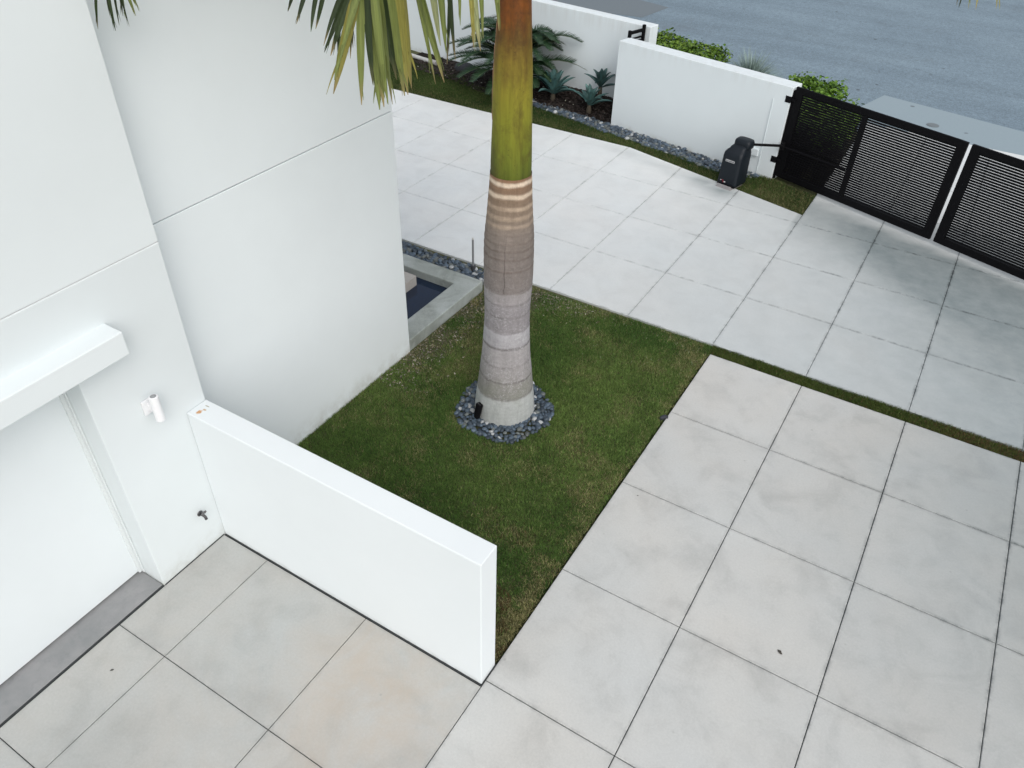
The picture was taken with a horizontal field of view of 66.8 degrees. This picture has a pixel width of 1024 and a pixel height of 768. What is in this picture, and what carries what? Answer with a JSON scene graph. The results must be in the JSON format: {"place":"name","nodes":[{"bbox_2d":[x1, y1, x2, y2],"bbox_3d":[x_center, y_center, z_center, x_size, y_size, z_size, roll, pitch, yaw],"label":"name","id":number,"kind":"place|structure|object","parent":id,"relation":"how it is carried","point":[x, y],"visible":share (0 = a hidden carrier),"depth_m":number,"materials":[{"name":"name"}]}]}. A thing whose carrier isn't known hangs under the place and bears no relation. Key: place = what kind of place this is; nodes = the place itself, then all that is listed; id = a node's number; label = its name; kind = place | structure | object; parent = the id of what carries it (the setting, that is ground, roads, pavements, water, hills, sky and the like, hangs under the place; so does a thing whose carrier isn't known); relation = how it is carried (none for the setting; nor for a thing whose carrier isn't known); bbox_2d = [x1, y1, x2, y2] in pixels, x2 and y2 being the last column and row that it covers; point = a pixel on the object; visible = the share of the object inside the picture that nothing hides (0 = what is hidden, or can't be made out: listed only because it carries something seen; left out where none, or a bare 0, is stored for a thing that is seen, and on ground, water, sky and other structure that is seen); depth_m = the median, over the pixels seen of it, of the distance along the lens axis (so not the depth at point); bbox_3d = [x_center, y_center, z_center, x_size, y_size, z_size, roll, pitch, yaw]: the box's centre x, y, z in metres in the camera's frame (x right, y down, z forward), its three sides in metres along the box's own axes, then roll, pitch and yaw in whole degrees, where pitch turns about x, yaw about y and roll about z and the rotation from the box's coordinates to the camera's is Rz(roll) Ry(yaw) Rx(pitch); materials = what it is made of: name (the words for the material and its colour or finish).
{"place":"outdoors","nodes":[
{"label":"outdoors","id":0,"kind":"place"},
{"bbox_2d":[0,535,480,767],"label":"garage pad","id":1,"kind":"object","parent":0,"point":[256,637],"visible":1,"depth_m":5.73,"materials":[{"name":"tile"}]},
{"bbox_2d":[0,534,495,727],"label":"paving seam","id":2,"kind":"object","parent":1,"relation":"on","point":[162,586],"visible":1,"depth_m":6.11,"materials":[{"name":"grey concrete"}]},
{"bbox_2d":[495,356,708,664],"bbox_3d":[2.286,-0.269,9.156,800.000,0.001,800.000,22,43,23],"label":"lawn edging","id":3,"kind":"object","parent":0,"point":[564,564],"depth_m":7.16,"materials":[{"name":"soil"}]},
{"bbox_2d":[0,161,1023,767],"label":"paving joint","id":4,"kind":"object","parent":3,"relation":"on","point":[698,589],"visible":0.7,"depth_m":6.18,"materials":[{"name":"grey concrete"}]},
{"bbox_2d":[297,50,1022,662],"bbox_3d":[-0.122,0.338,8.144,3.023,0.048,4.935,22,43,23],"label":"lawn","id":5,"kind":"structure","parent":0,"point":[587,328],"depth_m":7.95,"materials":[{"name":"green plant"}]},
{"bbox_2d":[0,0,409,723],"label":"house","id":6,"kind":"structure","parent":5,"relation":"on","point":[198,202],"depth_m":5.68,"materials":[{"name":"white paint"}]},
{"bbox_2d":[0,396,137,684],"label":"garage door","id":7,"kind":"structure","parent":6,"relation":"in","point":[63,550],"depth_m":5.61,"materials":[{"name":"white paint"}]},
{"bbox_2d":[140,394,165,421],"bbox_3d":[-2.575,0.166,5.572,0.132,0.221,0.095,22,43,23],"label":"wall light","id":8,"kind":"object","parent":6,"relation":"attached to","point":[151,403],"visible":1,"depth_m":5.56,"materials":[{"name":"white plastic"}]},
{"bbox_2d":[197,510,207,519],"bbox_3d":[-2.572,1.081,6.457,0.082,0.101,0.052,22,43,23],"label":"garden tap","id":9,"kind":"object","parent":6,"relation":"attached to","point":[201,513],"visible":1,"depth_m":6.46,"materials":[{"name":"metal"}]},
{"bbox_2d":[187,400,496,683],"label":"garden wall","id":10,"kind":"structure","parent":5,"relation":"on","point":[420,577],"depth_m":5.70,"materials":[{"name":"white paint"}]},
{"bbox_2d":[403,253,482,350],"bbox_3d":[-2.937,-1.699,10.496,5.047,0.270,1.560,22,43,23],"label":"fountain basin","id":11,"kind":"object","parent":5,"relation":"on","point":[451,300],"visible":0.22,"depth_m":9.77,"materials":[{"name":"concrete"}]},
{"bbox_2d":[406,277,446,318],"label":"water","id":12,"kind":"structure","parent":11,"relation":"in","point":[422,293],"depth_m":9.88,"materials":[{"name":"blue liquid"}]},
{"bbox_2d":[402,241,483,284],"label":"basin pebbles","id":13,"kind":"object","parent":5,"relation":"on","point":[408,248],"visible":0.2,"depth_m":10.54,"materials":[{"name":"grey gravel"}]},
{"bbox_2d":[470,237,475,270],"bbox_3d":[-0.516,-1.714,10.294,0.084,0.502,0.084,22,43,23],"label":"path light","id":14,"kind":"object","parent":13,"relation":"on","point":[473,267],"visible":0.98,"depth_m":10.31,"materials":[{"name":"metal"}]},
{"bbox_2d":[380,290,612,398],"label":"dry leaf litter","id":15,"kind":"object","parent":5,"relation":"on","point":[557,297],"visible":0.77,"depth_m":9.26,"materials":[{"name":"brown plant"}]},
{"bbox_2d":[454,381,554,444],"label":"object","id":16,"kind":"object","parent":5,"relation":"on","point":[536,416],"visible":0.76,"depth_m":8.05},
{"bbox_2d":[474,402,482,418],"bbox_3d":[-0.348,0.301,8.018,0.102,0.276,0.075,-23,45,-27],"label":"garden spotlight","id":17,"kind":"object","parent":16,"relation":"on","point":[478,409],"visible":0.96,"depth_m":7.96,"materials":[{"name":"black metal"}]},
{"bbox_2d":[411,52,612,123],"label":"bark mulch","id":18,"kind":"object","parent":5,"relation":"on","point":[420,62],"visible":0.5,"depth_m":15.50,"materials":[{"name":"brown wood"}]},
{"bbox_2d":[411,53,436,64],"bbox_3d":[-2.699,-7.631,17.725,2.781,0.110,0.110,30,47,30],"label":"drain pipe","id":19,"kind":"object","parent":18,"relation":"on","point":[418,57],"visible":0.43,"depth_m":17.21,"materials":[{"name":"white plastic"}]},
{"bbox_2d":[454,62,477,72],"bbox_3d":[-0.996,-6.800,16.794,0.555,0.312,0.319,22,43,23],"label":"rock","id":20,"kind":"object","parent":18,"relation":"on","point":[462,67],"visible":0.47,"depth_m":16.67,"materials":[{"name":"grey stone"}]},
{"bbox_2d":[448,14,585,93],"bbox_3d":[-0.102,-6.482,15.323,2.323,1.446,2.398,-20,44,-24],"label":"cycad","id":21,"kind":"object","parent":18,"relation":"on","point":[540,37],"visible":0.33,"depth_m":15.02,"materials":[{"name":"green plant"}]},
{"bbox_2d":[537,68,575,100],"bbox_3d":[0.850,-5.870,15.260,0.873,0.663,0.957,-3,40,-6],"label":"agave","id":22,"kind":"object","parent":18,"relation":"on","point":[555,83],"visible":0.94,"depth_m":15.13,"materials":[{"name":"green plant"}]},
{"bbox_2d":[574,84,610,113],"bbox_3d":[1.524,-5.395,14.795,0.693,0.569,0.753,-2,39,-4],"label":"agave","id":23,"kind":"object","parent":18,"relation":"on","point":[588,95],"visible":1,"depth_m":14.74,"materials":[{"name":"green plant"}]},
{"bbox_2d":[584,68,614,102],"bbox_3d":[1.718,-5.709,14.970,0.653,0.782,0.717,-6,40,-10],"label":"agave","id":24,"kind":"object","parent":18,"relation":"on","point":[601,79],"visible":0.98,"depth_m":14.76,"materials":[{"name":"green plant"}]},
{"bbox_2d":[407,0,657,97],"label":"boundary wall","id":25,"kind":"structure","parent":5,"relation":"on","point":[600,34],"depth_m":15.16,"materials":[{"name":"white paint"}]},
{"bbox_2d":[94,0,999,429],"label":"palm tree","id":26,"kind":"object","parent":5,"relation":"on","point":[504,392],"visible":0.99,"depth_m":6.21,"materials":[{"name":"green plant"}]},
{"bbox_2d":[389,60,814,214],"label":"verge grass","id":27,"kind":"structure","parent":5,"relation":"on","point":[453,92],"depth_m":14.41,"materials":[{"name":"green plant"}]},
{"bbox_2d":[533,99,760,177],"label":"wall pebbles","id":28,"kind":"object","parent":5,"relation":"on","point":[649,141],"depth_m":14.02,"materials":[{"name":"grey gravel"}]},
{"bbox_2d":[659,415,667,420],"bbox_3d":[1.598,0.356,8.183,0.094,0.048,0.050,-5,40,-8],"label":"sprinkler head","id":29,"kind":"object","parent":5,"relation":"on","point":[663,417],"visible":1,"depth_m":8.16},
{"bbox_2d":[656,27,733,62],"bbox_3d":[3.627,-5.793,14.878,3.628,1.225,2.761,22,43,23],"label":"hedge","id":30,"kind":"object","parent":5,"relation":"on","point":[682,44],"visible":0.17,"depth_m":15.19,"materials":[{"name":"green plant"}]},
{"bbox_2d":[611,38,801,178],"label":"gate wall","id":31,"kind":"structure","parent":5,"relation":"on","point":[709,108],"depth_m":13.17,"materials":[{"name":"white paint"}]},
{"bbox_2d":[628,24,645,40],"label":"side gate","id":32,"kind":"structure","parent":31,"relation":"attached to","point":[642,30],"depth_m":13.92,"materials":[{"name":"black metal"}]},
{"bbox_2d":[751,99,773,172],"bbox_3d":[4.013,-4.020,12.662,0.216,1.300,0.049,32,48,31],"label":"junction box","id":33,"kind":"object","parent":31,"relation":"attached to","point":[754,151],"visible":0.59,"depth_m":12.77,"materials":[{"name":"white paint"}]},
{"bbox_2d":[770,86,969,238],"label":"driveway gate","id":34,"kind":"structure","parent":31,"relation":"attached to","point":[781,161],"depth_m":11.49,"materials":[{"name":"black metal"}]},
{"bbox_2d":[725,48,785,77],"bbox_3d":[4.554,-5.802,14.892,1.502,1.256,1.498,22,43,23],"label":"tufted plant","id":35,"kind":"object","parent":5,"relation":"on","point":[751,64],"visible":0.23,"depth_m":14.74,"materials":[{"name":"green plant"}]},
{"bbox_2d":[786,71,864,182],"bbox_3d":[5.037,-4.368,13.143,1.604,1.282,2.406,22,43,23],"label":"hedge","id":36,"kind":"object","parent":5,"relation":"on","point":[814,84],"visible":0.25,"depth_m":13.18,"materials":[{"name":"green plant"}]},
{"bbox_2d":[708,346,1023,462],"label":"grass strip","id":37,"kind":"object","parent":5,"relation":"on","point":[911,419],"depth_m":8.44,"materials":[{"name":"green plant"}]},
{"bbox_2d":[391,89,1023,451],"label":"driveway","id":38,"kind":"structure","parent":0,"point":[632,233],"depth_m":10.63,"materials":[{"name":"grey tile"}]},
{"bbox_2d":[716,136,845,190],"bbox_3d":[4.258,-3.442,12.351,1.847,0.752,0.645,11,40,11],"label":"gate motor","id":39,"kind":"object","parent":38,"relation":"on","point":[734,166],"visible":1,"depth_m":12.34,"materials":[{"name":"black plastic"}]},
{"bbox_2d":[933,144,1023,279],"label":"driveway gate","id":40,"kind":"structure","parent":38,"relation":"on","point":[959,193],"depth_m":10.46,"materials":[{"name":"black metal"}]},
{"bbox_2d":[426,354,1023,767],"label":"driveway","id":41,"kind":"structure","parent":0,"point":[906,683],"depth_m":6.37,"materials":[{"name":"grey tile"}]},
{"bbox_2d":[610,0,1023,131],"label":"road","id":42,"kind":"structure","parent":0,"point":[962,59],"depth_m":19.29,"materials":[{"name":"grey asphalt"}]},
{"bbox_2d":[552,0,668,16],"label":"road patch","id":43,"kind":"object","parent":42,"relation":"on","point":[638,8],"visible":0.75,"depth_m":21.48,"materials":[{"name":"grey asphalt"}]},
{"bbox_2d":[825,123,1023,243],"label":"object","id":44,"kind":"object","parent":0,"point":[1021,157],"visible":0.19,"depth_m":12.98,"materials":[{"name":"concrete"}]},
{"bbox_2d":[859,95,1023,155],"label":"road apron","id":45,"kind":"object","parent":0,"point":[972,131],"visible":0.61,"depth_m":15.04,"materials":[{"name":"concrete"}]},
{"bbox_2d":[926,123,938,127],"bbox_3d":[8.122,-4.993,14.982,0.229,0.017,0.229,22,43,23],"label":"valve cover","id":46,"kind":"object","parent":45,"relation":"on","point":[934,125],"visible":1,"depth_m":14.96,"materials":[{"name":"metal"}]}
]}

